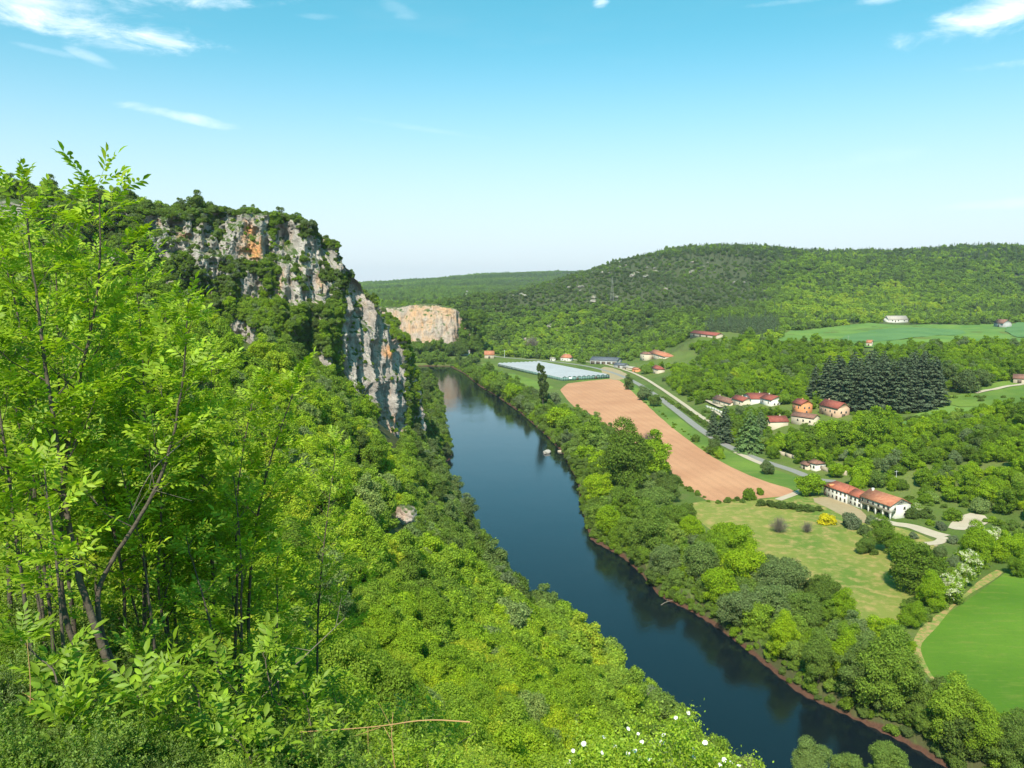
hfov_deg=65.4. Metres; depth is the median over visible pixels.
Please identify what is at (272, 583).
broadleaf tree
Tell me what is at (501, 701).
broadleaf tree
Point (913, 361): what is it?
conifer tree
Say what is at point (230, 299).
cliff shrub
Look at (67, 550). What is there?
ash sapling
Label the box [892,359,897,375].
conifer tree
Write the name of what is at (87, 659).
ash sapling
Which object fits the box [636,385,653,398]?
broadleaf tree
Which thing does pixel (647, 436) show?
bare tree
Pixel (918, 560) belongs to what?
broadleaf tree
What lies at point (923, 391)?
conifer tree
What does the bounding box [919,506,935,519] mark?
shrub
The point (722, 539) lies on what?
broadleaf tree
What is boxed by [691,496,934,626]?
dry meadow
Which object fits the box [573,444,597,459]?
broadleaf tree
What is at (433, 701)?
broadleaf tree
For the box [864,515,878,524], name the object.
shrub
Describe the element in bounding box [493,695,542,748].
broadleaf tree
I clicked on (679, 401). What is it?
gravel path
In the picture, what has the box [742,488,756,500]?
shrub
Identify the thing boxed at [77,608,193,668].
leafy bush
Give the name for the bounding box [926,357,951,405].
conifer tree
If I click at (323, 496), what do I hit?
broadleaf tree
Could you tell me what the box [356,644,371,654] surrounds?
broadleaf tree
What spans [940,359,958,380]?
broadleaf tree
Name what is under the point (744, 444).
cedar tree
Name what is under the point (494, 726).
broadleaf tree
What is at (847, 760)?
broadleaf tree
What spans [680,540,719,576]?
broadleaf tree
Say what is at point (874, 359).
conifer tree
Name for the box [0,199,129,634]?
ash sapling
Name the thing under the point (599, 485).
broadleaf tree
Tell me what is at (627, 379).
broadleaf tree
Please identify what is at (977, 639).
crop field
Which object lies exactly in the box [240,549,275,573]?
broadleaf tree
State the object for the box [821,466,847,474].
garden wall
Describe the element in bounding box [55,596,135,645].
leafy bush
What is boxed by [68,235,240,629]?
ash sapling
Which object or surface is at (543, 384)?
poplar tree
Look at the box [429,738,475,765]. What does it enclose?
leafy bush
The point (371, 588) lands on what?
broadleaf tree
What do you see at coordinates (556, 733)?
broadleaf tree
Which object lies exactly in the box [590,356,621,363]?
barn
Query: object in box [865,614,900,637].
broadleaf tree
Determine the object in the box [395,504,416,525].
boulder
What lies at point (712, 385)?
broadleaf tree
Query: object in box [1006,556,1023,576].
broadleaf tree
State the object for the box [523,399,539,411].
broadleaf tree
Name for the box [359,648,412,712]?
broadleaf tree
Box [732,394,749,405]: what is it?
village house
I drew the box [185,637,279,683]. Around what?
leafy bush
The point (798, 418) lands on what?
annexe
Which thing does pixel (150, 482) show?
dead branch
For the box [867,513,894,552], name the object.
broadleaf tree
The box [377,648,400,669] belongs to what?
broadleaf tree
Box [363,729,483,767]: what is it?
leafy bush
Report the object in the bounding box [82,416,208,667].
ash sapling
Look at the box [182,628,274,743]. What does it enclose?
ash sapling
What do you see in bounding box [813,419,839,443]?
broadleaf tree
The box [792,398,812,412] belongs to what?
village house
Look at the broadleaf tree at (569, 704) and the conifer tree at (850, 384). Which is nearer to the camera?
the broadleaf tree at (569, 704)
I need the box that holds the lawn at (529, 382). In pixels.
[508,373,552,388]
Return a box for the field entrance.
[775,489,801,499]
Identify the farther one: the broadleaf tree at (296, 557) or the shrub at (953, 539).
the shrub at (953, 539)
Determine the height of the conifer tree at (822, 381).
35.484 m
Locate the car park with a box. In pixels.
[948,513,987,529]
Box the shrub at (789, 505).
[785,502,797,509]
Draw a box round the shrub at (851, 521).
[842,512,861,529]
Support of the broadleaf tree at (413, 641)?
on the terrain at (685, 353)
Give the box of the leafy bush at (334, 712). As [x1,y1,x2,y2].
[302,698,356,727]
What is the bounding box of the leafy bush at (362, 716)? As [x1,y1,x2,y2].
[291,683,401,745]
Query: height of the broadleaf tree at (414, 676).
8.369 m
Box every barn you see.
[484,351,493,358]
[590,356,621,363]
[690,330,722,338]
[993,319,1011,326]
[1013,374,1023,382]
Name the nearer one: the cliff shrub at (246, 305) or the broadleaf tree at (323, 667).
the broadleaf tree at (323, 667)
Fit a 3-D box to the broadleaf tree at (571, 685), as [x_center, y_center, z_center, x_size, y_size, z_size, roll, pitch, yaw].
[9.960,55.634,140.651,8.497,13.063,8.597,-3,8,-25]
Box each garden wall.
[706,405,721,412]
[780,451,795,459]
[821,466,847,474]
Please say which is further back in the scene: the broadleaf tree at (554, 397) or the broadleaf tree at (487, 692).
the broadleaf tree at (554, 397)
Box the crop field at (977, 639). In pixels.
[921,571,1023,715]
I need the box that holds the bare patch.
[813,497,865,522]
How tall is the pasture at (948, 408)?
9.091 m
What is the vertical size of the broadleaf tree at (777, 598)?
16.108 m
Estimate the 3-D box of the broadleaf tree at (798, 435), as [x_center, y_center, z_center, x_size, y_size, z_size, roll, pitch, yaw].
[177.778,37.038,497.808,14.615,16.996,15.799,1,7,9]
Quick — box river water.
[418,366,945,767]
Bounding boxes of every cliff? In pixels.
[0,198,426,438]
[379,304,465,348]
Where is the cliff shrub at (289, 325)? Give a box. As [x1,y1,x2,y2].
[287,319,297,328]
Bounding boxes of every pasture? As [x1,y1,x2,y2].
[903,404,977,423]
[945,381,1023,406]
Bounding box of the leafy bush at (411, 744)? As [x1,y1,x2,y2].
[388,733,438,767]
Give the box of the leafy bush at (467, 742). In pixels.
[449,733,495,761]
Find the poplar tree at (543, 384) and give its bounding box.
[536,363,548,402]
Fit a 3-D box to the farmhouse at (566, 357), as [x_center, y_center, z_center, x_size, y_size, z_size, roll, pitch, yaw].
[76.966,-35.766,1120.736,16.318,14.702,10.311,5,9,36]
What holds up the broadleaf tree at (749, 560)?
on the terrain at (685, 353)
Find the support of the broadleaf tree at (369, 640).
on the terrain at (685, 353)
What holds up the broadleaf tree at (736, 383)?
on the terrain at (685, 353)
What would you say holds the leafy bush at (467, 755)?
on the terrain at (685, 353)
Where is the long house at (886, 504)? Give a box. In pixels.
[823,481,911,518]
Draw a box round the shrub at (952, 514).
[942,507,963,521]
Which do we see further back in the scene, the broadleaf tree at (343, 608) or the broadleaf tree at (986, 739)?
the broadleaf tree at (986, 739)
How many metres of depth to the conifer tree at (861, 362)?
577.07 m
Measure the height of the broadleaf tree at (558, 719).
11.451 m
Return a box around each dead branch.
[27,643,30,715]
[128,445,190,519]
[260,598,344,699]
[303,719,469,744]
[381,708,395,767]
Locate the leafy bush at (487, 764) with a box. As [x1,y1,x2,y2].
[478,753,502,767]
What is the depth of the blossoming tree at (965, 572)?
280.39 m
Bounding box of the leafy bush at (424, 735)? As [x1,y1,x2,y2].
[405,726,438,751]
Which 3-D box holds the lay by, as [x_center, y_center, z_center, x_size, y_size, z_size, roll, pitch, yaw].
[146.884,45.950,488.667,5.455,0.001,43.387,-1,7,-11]
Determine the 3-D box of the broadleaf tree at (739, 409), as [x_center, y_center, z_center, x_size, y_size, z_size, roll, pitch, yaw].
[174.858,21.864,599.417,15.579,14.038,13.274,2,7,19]
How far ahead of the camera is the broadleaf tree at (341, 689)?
20.19 m
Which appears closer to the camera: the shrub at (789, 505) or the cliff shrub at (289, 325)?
the cliff shrub at (289, 325)
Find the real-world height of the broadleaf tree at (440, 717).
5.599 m
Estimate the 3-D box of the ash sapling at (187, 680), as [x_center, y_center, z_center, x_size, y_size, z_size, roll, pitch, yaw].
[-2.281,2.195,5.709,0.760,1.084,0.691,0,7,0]
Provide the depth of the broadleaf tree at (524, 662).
133.06 m
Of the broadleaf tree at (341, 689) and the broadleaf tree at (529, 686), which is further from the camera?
the broadleaf tree at (529, 686)
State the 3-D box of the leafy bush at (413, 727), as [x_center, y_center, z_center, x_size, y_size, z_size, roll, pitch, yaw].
[-1.298,4.087,9.194,1.402,0.968,1.322,-1,7,-9]
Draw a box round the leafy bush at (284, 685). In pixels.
[246,657,294,704]
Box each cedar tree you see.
[731,408,764,455]
[754,410,768,437]
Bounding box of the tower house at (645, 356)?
[640,351,651,360]
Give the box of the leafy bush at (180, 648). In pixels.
[151,635,199,670]
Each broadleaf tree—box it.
[1,538,199,631]
[195,603,307,661]
[202,579,251,635]
[213,445,249,468]
[225,609,321,680]
[229,574,286,619]
[231,615,356,709]
[234,571,274,592]
[237,442,266,475]
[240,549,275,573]
[246,608,310,661]
[247,540,269,559]
[253,560,286,586]
[262,539,309,580]
[270,574,296,601]
[279,517,316,562]
[284,605,319,636]
[287,565,329,605]
[290,601,312,615]
[297,636,324,663]
[300,644,368,711]
[302,631,321,646]
[304,465,350,516]
[305,574,353,618]
[311,602,352,641]
[312,665,354,698]
[313,618,365,654]
[315,631,378,691]
[315,671,382,721]
[319,641,371,668]
[320,665,382,712]
[333,551,366,592]
[346,600,369,628]
[349,579,393,600]
[351,628,378,651]
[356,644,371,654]
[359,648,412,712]
[369,693,449,732]
[372,648,394,671]
[372,659,436,729]
[375,578,403,600]
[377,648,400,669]
[382,593,420,620]
[382,622,426,669]
[397,582,426,621]
[402,669,432,712]
[414,586,452,633]
[420,682,446,718]
[422,686,446,710]
[424,681,468,704]
[426,644,480,678]
[426,713,450,725]
[427,675,460,688]
[428,694,445,710]
[441,664,481,693]
[447,694,484,714]
[449,637,494,662]
[454,628,475,640]
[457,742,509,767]
[464,678,498,705]
[467,708,492,742]
[474,711,507,733]
[475,707,491,729]
[476,661,503,690]
[483,699,504,719]
[484,667,523,691]
[486,646,513,676]
[487,630,509,651]
[493,375,508,393]
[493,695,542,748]
[494,689,525,713]
[502,640,539,684]
[517,689,549,720]
[518,682,550,717]
[519,676,563,710]
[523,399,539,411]
[526,690,547,717]
[530,719,564,754]
[536,720,562,740]
[540,703,580,753]
[544,392,561,404]
[544,406,574,425]
[550,663,589,707]
[551,688,577,718]
[556,413,582,432]
[570,427,585,437]
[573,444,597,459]
[573,719,615,759]
[574,704,595,716]
[582,473,615,500]
[587,450,606,470]
[609,482,641,513]
[617,516,640,546]
[623,374,633,389]
[627,496,668,553]
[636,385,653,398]
[639,364,652,373]
[641,429,672,475]
[648,394,661,405]
[650,544,683,575]
[657,504,688,527]
[679,514,705,536]
[680,502,696,515]
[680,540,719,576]
[699,567,739,604]
[701,378,721,393]
[703,529,731,556]
[711,521,759,551]
[715,584,765,625]
[720,543,768,584]
[724,377,744,393]
[725,416,746,435]
[734,404,751,414]
[735,406,768,427]
[749,554,811,589]
[754,584,796,621]
[760,460,774,474]
[768,608,802,656]
[773,433,793,450]
[778,394,793,403]
[784,431,808,452]
[788,592,827,627]
[790,735,832,767]
[794,473,826,496]
[799,423,823,446]
[800,578,814,593]
[800,626,839,682]
[806,573,841,602]
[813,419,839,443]
[813,446,827,461]
[827,463,844,476]
[828,420,853,445]
[828,751,867,767]
[829,586,860,619]
[831,627,856,675]
[835,620,863,637]
[836,638,878,697]
[843,417,865,434]
[846,465,873,488]
[852,625,920,711]
[854,405,888,447]
[855,534,875,552]
[864,678,898,711]
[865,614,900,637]
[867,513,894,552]
[867,740,910,767]
[869,469,887,487]
[888,542,949,594]
[889,532,916,556]
[893,653,932,703]
[896,600,927,627]
[906,632,917,652]
[911,705,939,732]
[915,568,948,612]
[926,670,974,743]
[932,545,947,557]
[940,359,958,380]
[940,555,962,568]
[950,368,982,392]
[951,687,991,745]
[958,518,996,564]
[962,698,1010,767]
[972,368,995,386]
[982,706,1023,767]
[991,529,1023,560]
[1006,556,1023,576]
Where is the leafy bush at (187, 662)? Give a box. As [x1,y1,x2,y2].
[162,641,208,676]
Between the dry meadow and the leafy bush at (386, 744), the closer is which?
the leafy bush at (386, 744)
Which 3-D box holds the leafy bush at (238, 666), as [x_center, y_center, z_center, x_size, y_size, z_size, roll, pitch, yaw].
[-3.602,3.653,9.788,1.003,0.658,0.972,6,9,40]
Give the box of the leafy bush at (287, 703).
[251,657,321,713]
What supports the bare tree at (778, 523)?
on the dry meadow
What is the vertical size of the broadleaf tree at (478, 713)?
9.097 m
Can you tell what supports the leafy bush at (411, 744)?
on the terrain at (685, 353)
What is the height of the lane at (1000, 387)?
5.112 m
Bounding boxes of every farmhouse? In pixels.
[560,354,572,360]
[883,316,908,322]
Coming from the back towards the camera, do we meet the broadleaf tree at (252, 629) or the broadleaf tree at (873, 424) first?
the broadleaf tree at (873, 424)
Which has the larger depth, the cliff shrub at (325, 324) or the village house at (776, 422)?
the village house at (776, 422)
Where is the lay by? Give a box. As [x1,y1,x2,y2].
[734,452,761,463]
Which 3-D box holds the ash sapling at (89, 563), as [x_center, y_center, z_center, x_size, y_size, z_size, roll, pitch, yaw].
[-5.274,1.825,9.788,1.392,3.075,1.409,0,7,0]
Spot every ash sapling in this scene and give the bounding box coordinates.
[0,140,160,660]
[0,158,148,678]
[0,196,141,648]
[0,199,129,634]
[0,203,83,613]
[0,230,105,631]
[0,300,98,661]
[0,378,111,659]
[0,434,122,673]
[0,490,88,646]
[0,600,118,706]
[0,653,142,767]
[21,274,156,607]
[25,425,152,621]
[28,644,151,714]
[37,234,161,633]
[38,270,242,682]
[44,362,194,647]
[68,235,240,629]
[72,287,243,627]
[74,482,195,642]
[79,318,239,651]
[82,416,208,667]
[91,637,218,757]
[97,434,175,664]
[98,609,191,717]
[116,274,243,643]
[137,625,247,725]
[146,389,302,661]
[152,329,285,636]
[156,516,248,681]
[176,368,288,669]
[181,681,303,767]
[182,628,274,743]
[189,442,293,695]
[196,346,323,660]
[196,522,284,683]
[234,611,327,736]
[235,531,316,712]
[271,425,387,700]
[273,658,350,747]
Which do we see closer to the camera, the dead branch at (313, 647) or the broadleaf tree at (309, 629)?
the dead branch at (313, 647)
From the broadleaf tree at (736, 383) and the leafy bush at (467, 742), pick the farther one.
the broadleaf tree at (736, 383)
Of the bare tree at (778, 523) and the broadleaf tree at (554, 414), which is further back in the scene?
the broadleaf tree at (554, 414)
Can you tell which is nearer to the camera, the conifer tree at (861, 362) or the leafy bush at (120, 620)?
the leafy bush at (120, 620)
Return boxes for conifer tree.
[706,410,718,435]
[713,405,734,442]
[805,365,820,397]
[813,355,833,396]
[819,355,846,401]
[831,356,845,386]
[837,358,862,409]
[838,351,863,400]
[845,358,865,394]
[851,362,883,411]
[862,362,888,409]
[863,351,883,386]
[864,350,874,367]
[878,359,897,408]
[879,351,888,369]
[880,355,887,368]
[885,362,916,411]
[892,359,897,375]
[893,357,907,402]
[902,357,910,373]
[904,364,924,411]
[906,352,918,378]
[907,354,938,410]
[908,350,920,365]
[918,352,939,400]
[919,351,933,384]
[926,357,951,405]
[934,359,948,394]
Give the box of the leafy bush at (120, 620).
[56,600,164,651]
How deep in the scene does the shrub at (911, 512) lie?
363.71 m
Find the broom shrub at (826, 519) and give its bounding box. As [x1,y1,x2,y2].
[817,513,836,525]
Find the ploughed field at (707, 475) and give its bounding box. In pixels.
[561,379,793,501]
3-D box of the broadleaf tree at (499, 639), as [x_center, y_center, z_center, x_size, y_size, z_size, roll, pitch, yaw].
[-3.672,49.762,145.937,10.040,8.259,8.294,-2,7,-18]
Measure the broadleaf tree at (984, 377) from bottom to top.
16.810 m
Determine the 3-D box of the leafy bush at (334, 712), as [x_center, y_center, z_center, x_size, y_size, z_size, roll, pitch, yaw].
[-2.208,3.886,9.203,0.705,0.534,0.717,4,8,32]
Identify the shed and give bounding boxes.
[613,362,628,367]
[623,365,637,369]
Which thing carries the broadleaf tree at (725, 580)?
on the terrain at (685, 353)
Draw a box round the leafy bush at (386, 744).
[355,723,439,767]
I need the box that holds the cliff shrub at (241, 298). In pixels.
[237,296,245,304]
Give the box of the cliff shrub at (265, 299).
[262,297,268,303]
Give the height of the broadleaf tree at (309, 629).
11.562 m
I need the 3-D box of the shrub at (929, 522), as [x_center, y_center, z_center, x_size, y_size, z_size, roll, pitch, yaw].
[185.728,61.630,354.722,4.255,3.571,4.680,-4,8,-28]
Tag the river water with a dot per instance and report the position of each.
(520, 486)
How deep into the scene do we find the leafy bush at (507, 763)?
11.87 m
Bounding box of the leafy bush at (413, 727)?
[350,697,460,762]
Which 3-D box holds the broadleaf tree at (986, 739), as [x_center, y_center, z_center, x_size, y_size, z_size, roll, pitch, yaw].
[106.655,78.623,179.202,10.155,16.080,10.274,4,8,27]
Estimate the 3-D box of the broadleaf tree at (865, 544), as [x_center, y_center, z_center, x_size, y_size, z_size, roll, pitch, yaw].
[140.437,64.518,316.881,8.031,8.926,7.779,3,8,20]
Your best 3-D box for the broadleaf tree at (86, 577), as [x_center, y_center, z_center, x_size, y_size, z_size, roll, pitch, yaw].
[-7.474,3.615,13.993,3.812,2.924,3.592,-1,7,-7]
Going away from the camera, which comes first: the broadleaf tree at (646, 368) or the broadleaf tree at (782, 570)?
the broadleaf tree at (782, 570)
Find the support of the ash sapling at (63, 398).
on the terrain at (685, 353)
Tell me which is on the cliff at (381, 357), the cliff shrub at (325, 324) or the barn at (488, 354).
the cliff shrub at (325, 324)
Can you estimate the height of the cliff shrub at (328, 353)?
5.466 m
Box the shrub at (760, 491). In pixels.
[756,487,763,494]
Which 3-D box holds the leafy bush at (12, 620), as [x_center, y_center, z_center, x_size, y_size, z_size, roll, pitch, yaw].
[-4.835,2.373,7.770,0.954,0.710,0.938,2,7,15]
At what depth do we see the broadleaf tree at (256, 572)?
107.93 m
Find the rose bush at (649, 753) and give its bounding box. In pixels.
[535,698,773,767]
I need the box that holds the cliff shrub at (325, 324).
[320,319,328,327]
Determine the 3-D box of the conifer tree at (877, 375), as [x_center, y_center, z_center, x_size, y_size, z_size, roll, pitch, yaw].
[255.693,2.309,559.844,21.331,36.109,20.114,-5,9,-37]
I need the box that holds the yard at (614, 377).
[601,367,626,379]
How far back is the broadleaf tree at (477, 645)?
132.24 m
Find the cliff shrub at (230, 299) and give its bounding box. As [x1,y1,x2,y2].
[222,296,235,305]
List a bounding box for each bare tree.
[523,335,538,346]
[641,431,653,439]
[768,516,789,532]
[801,521,813,531]
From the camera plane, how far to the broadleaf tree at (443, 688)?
102.73 m
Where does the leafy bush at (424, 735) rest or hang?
on the terrain at (685, 353)
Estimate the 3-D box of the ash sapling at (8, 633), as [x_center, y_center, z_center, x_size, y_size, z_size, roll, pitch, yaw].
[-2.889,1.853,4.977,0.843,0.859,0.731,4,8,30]
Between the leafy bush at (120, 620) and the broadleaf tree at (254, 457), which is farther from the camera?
the broadleaf tree at (254, 457)
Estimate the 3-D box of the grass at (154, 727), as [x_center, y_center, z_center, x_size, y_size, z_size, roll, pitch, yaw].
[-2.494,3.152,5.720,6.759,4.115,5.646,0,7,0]
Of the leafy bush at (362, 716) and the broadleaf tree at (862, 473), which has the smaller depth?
the leafy bush at (362, 716)
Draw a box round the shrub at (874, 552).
[869,549,878,555]
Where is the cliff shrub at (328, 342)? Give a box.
[320,336,331,344]
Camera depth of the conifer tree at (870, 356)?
596.08 m
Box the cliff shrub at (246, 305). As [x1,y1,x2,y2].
[240,300,251,307]
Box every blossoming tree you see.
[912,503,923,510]
[938,573,964,601]
[944,562,977,585]
[952,548,984,574]
[985,526,1008,541]
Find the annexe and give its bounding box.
[790,411,819,425]
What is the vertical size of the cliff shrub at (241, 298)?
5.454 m
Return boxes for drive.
[877,518,948,537]
[925,536,948,544]
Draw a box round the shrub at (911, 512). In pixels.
[905,507,920,519]
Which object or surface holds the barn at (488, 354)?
on the terrain at (685, 353)
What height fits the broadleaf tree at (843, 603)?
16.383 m
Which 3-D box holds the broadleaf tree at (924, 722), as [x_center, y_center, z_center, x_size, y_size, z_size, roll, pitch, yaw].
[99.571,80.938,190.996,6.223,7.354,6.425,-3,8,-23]
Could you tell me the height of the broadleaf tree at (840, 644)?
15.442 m
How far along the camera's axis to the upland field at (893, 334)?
995.87 m
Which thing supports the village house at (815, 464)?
on the terrain at (685, 353)
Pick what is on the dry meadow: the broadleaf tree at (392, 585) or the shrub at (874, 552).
the shrub at (874, 552)
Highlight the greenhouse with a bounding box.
[498,361,609,380]
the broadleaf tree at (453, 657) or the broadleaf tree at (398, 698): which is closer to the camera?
the broadleaf tree at (398, 698)
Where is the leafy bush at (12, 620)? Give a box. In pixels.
[0,597,72,649]
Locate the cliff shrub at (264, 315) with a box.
[257,312,268,320]
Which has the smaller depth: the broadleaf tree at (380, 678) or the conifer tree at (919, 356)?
the broadleaf tree at (380, 678)
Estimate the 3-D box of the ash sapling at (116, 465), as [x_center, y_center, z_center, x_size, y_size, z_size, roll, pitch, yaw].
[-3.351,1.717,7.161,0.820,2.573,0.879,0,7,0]
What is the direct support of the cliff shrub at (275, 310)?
on the cliff at (381, 357)
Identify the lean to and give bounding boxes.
[800,461,810,469]
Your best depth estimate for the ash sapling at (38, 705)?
4.44 m
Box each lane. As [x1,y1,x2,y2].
[705,399,722,406]
[973,383,1023,392]
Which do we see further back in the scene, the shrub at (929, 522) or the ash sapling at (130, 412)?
the shrub at (929, 522)
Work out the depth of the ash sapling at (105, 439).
9.27 m
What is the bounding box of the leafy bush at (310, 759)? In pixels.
[243,712,376,767]
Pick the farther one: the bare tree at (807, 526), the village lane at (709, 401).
the village lane at (709, 401)
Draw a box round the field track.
[913,570,1002,679]
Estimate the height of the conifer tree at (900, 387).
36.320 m
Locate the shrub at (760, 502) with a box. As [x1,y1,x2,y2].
[755,499,765,506]
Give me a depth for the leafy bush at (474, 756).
9.76 m
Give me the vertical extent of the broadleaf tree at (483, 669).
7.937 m
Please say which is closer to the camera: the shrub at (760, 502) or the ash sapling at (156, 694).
the ash sapling at (156, 694)
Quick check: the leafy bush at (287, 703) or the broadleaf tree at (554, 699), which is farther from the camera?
the broadleaf tree at (554, 699)
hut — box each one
[632,367,640,371]
[866,340,873,345]
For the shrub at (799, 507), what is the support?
on the dry meadow
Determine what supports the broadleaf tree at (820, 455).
on the terrain at (685, 353)
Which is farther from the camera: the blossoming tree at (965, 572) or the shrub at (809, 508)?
the shrub at (809, 508)
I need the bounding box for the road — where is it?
[494,356,835,481]
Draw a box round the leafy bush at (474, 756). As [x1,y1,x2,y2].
[452,747,486,767]
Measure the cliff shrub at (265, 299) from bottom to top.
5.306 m
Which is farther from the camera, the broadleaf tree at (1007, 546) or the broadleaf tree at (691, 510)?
the broadleaf tree at (691, 510)
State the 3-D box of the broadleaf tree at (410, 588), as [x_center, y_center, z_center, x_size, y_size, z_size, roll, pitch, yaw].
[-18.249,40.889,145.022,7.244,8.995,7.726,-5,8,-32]
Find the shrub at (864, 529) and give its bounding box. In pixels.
[856,524,872,535]
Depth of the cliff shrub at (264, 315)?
364.54 m
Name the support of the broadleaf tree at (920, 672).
on the terrain at (685, 353)
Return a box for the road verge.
[576,372,802,498]
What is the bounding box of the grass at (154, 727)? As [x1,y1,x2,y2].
[0,625,504,767]
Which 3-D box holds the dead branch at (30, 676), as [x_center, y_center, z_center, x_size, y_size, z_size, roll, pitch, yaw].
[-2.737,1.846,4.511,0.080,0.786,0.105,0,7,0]
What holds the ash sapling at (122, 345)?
on the terrain at (685, 353)
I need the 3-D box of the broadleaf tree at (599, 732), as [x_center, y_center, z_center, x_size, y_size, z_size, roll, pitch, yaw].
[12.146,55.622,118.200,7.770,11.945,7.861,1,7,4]
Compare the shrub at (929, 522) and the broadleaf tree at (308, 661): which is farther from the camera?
the shrub at (929, 522)
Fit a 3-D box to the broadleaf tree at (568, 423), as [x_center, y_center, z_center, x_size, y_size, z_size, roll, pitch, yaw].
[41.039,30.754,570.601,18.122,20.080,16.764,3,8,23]
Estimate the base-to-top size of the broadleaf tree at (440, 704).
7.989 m
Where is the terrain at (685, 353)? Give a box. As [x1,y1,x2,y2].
[1,247,1023,767]
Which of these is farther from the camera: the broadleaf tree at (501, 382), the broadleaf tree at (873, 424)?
the broadleaf tree at (501, 382)
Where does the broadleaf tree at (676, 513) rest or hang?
on the terrain at (685, 353)
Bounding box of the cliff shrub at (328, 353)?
[324,348,334,356]
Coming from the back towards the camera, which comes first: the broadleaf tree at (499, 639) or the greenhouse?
the greenhouse
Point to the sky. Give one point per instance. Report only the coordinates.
(425, 138)
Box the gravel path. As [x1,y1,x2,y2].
[500,352,709,421]
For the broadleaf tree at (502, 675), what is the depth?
124.43 m
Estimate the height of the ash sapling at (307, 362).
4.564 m
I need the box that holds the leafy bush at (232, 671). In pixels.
[183,641,282,705]
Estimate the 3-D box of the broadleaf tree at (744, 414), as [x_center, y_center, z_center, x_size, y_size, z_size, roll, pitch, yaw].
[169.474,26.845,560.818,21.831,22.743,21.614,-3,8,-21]
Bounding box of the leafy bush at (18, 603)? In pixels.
[0,586,68,624]
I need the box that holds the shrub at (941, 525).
[935,521,947,530]
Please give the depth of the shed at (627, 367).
1004.14 m
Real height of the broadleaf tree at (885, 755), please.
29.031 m
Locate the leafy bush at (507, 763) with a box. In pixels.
[474,736,522,767]
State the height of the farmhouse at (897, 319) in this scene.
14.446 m
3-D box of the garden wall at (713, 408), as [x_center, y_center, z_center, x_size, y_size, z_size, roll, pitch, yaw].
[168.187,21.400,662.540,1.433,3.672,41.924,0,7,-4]
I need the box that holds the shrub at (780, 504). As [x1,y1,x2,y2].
[774,501,787,508]
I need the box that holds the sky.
[0,0,1023,281]
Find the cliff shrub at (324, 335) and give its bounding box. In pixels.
[318,330,331,339]
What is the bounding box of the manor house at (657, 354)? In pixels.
[650,349,672,358]
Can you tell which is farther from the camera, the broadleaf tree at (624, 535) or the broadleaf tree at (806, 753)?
the broadleaf tree at (624, 535)
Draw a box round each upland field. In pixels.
[778,323,1023,347]
[840,327,965,341]
[1005,322,1023,336]
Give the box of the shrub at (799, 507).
[795,504,803,511]
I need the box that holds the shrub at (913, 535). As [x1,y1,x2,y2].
[909,531,918,539]
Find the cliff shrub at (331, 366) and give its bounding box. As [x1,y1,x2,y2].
[328,363,335,371]
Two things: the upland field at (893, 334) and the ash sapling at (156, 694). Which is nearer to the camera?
the ash sapling at (156, 694)
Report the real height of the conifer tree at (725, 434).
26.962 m
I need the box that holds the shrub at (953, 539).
[946,535,960,544]
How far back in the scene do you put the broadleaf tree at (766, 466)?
448.22 m
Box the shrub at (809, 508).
[803,504,814,512]
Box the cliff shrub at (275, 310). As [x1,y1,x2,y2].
[272,306,279,314]
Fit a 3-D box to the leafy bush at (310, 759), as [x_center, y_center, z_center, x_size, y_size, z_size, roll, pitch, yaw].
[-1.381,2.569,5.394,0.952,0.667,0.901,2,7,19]
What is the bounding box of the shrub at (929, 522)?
[924,519,934,525]
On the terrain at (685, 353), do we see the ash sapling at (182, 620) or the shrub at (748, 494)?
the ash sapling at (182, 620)
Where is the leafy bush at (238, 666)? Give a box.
[195,654,239,681]
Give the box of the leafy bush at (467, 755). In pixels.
[439,745,494,767]
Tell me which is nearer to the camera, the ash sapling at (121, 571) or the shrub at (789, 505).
the ash sapling at (121, 571)
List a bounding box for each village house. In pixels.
[652,365,664,373]
[712,394,732,405]
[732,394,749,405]
[743,392,768,404]
[759,393,782,405]
[764,414,788,429]
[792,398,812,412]
[808,457,825,470]
[818,398,849,417]

